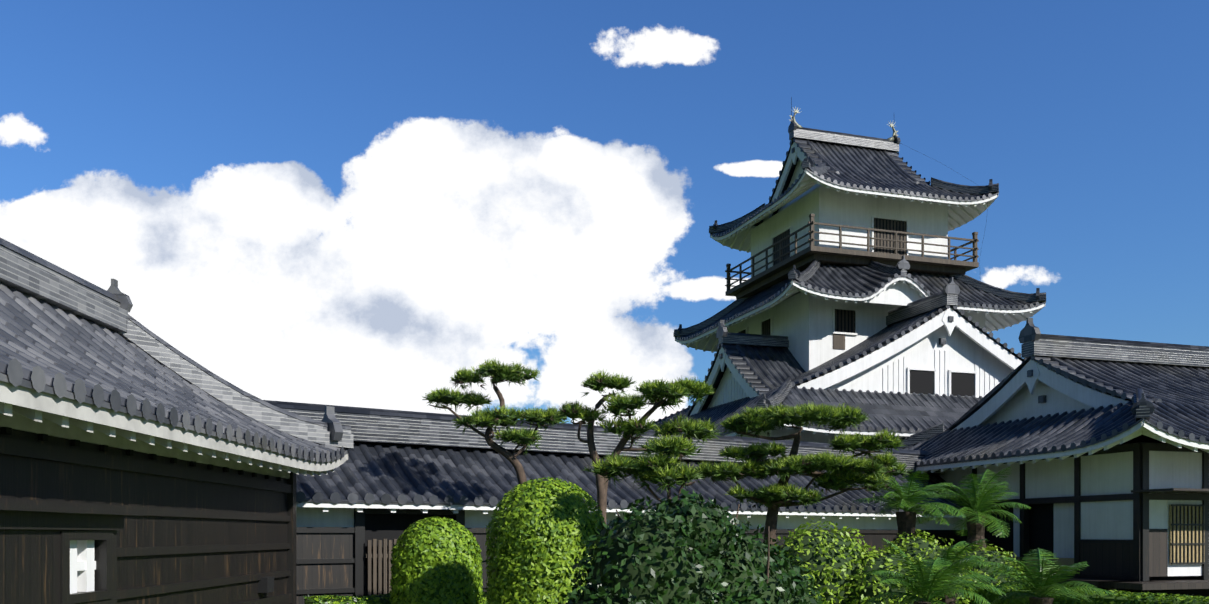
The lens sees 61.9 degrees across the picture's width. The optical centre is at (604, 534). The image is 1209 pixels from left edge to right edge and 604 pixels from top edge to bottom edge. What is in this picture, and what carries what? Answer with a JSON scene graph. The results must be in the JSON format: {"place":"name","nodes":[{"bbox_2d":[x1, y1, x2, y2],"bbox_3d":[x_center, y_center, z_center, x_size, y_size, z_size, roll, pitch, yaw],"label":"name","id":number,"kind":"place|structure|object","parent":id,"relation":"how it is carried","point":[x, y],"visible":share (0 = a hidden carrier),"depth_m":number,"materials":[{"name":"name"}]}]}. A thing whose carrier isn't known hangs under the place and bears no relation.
{"place":"outdoors","nodes":[
{"label":"outdoors","id":0,"kind":"place"},
{"bbox_2d":[0,238,352,603],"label":"building","id":1,"kind":"structure","parent":0,"point":[140,463],"depth_m":11.12,"materials":[{"name":"tile"}]},
{"bbox_2d":[0,0,1208,426],"label":"sky","id":2,"kind":"structure","parent":0,"point":[351,203],"materials":[{"name":"blue"}]},
{"label":"terrain","id":3,"kind":"structure","parent":0,"visible":0},
{"bbox_2d":[303,591,491,603],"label":"hedge","id":4,"kind":"object","parent":3,"relation":"on","point":[365,599],"visible":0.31,"depth_m":15.89,"materials":[{"name":"green plant"}]},
{"bbox_2d":[389,516,483,603],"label":"dome shrub","id":5,"kind":"object","parent":3,"relation":"on","point":[438,560],"visible":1,"depth_m":15.43,"materials":[{"name":"green plant"}]},
{"bbox_2d":[422,359,568,492],"bbox_3d":[-1.935,-0.745,17.968,2.618,4.734,1.493,0,0,-1],"label":"pine tree","id":6,"kind":"object","parent":3,"relation":"on","point":[503,416],"visible":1,"depth_m":17.85,"materials":[{"name":"green plant"}]},
{"bbox_2d":[485,477,605,603],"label":"dome shrub","id":7,"kind":"object","parent":3,"relation":"on","point":[542,534],"visible":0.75,"depth_m":13.32,"materials":[{"name":"green plant"}]},
{"bbox_2d":[264,400,988,603],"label":"roofed wall building","id":8,"kind":"structure","parent":3,"relation":"on","point":[378,492],"depth_m":19.94,"materials":[{"name":"paint"}]},
{"bbox_2d":[557,370,722,524],"bbox_3d":[0.503,-0.412,14.982,2.527,4.064,1.440,0,0,-1],"label":"pine tree","id":9,"kind":"object","parent":3,"relation":"on","point":[656,394],"visible":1,"depth_m":14.86,"materials":[{"name":"green plant"}]},
{"bbox_2d":[583,434,703,501],"bbox_3d":[0.494,0.153,13.042,1.596,2.932,1.204,0,0,-1],"label":"slim pine tree","id":10,"kind":"object","parent":3,"relation":"on","point":[660,467],"visible":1,"depth_m":12.79,"materials":[{"name":"green plant"}]},
{"bbox_2d":[558,488,823,603],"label":"bush","id":11,"kind":"object","parent":3,"relation":"on","point":[686,549],"visible":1,"depth_m":10.83,"materials":[{"name":"green plant"}]},
{"bbox_2d":[690,400,913,553],"bbox_3d":[3.484,-0.377,17.910,4.264,3.996,2.126,0,0,-1],"label":"pine tree","id":12,"kind":"object","parent":3,"relation":"on","point":[845,472],"visible":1,"depth_m":17.64,"materials":[{"name":"green plant"}]},
{"bbox_2d":[651,97,1045,443],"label":"castle keep","id":13,"kind":"structure","parent":3,"relation":"on","point":[869,297],"depth_m":38.01,"materials":[{"name":"paint"}]},
{"bbox_2d":[774,518,1023,603],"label":"bushes","id":14,"kind":"object","parent":3,"relation":"on","point":[838,565],"visible":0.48,"depth_m":15.01,"materials":[{"name":"green plant"}]},
{"bbox_2d":[852,467,1112,603],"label":"cycads","id":15,"kind":"object","parent":3,"relation":"on","point":[944,586],"visible":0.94,"depth_m":15.07,"materials":[{"name":"green plant"}]},
{"bbox_2d":[885,318,1208,600],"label":"building","id":16,"kind":"structure","parent":3,"relation":"on","point":[1099,447],"depth_m":25.42,"materials":[{"name":"tile"}]},
{"bbox_2d":[967,584,1208,603],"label":"hedge","id":17,"kind":"object","parent":3,"relation":"on","point":[1117,597],"visible":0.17,"depth_m":15.11,"materials":[{"name":"green plant"}]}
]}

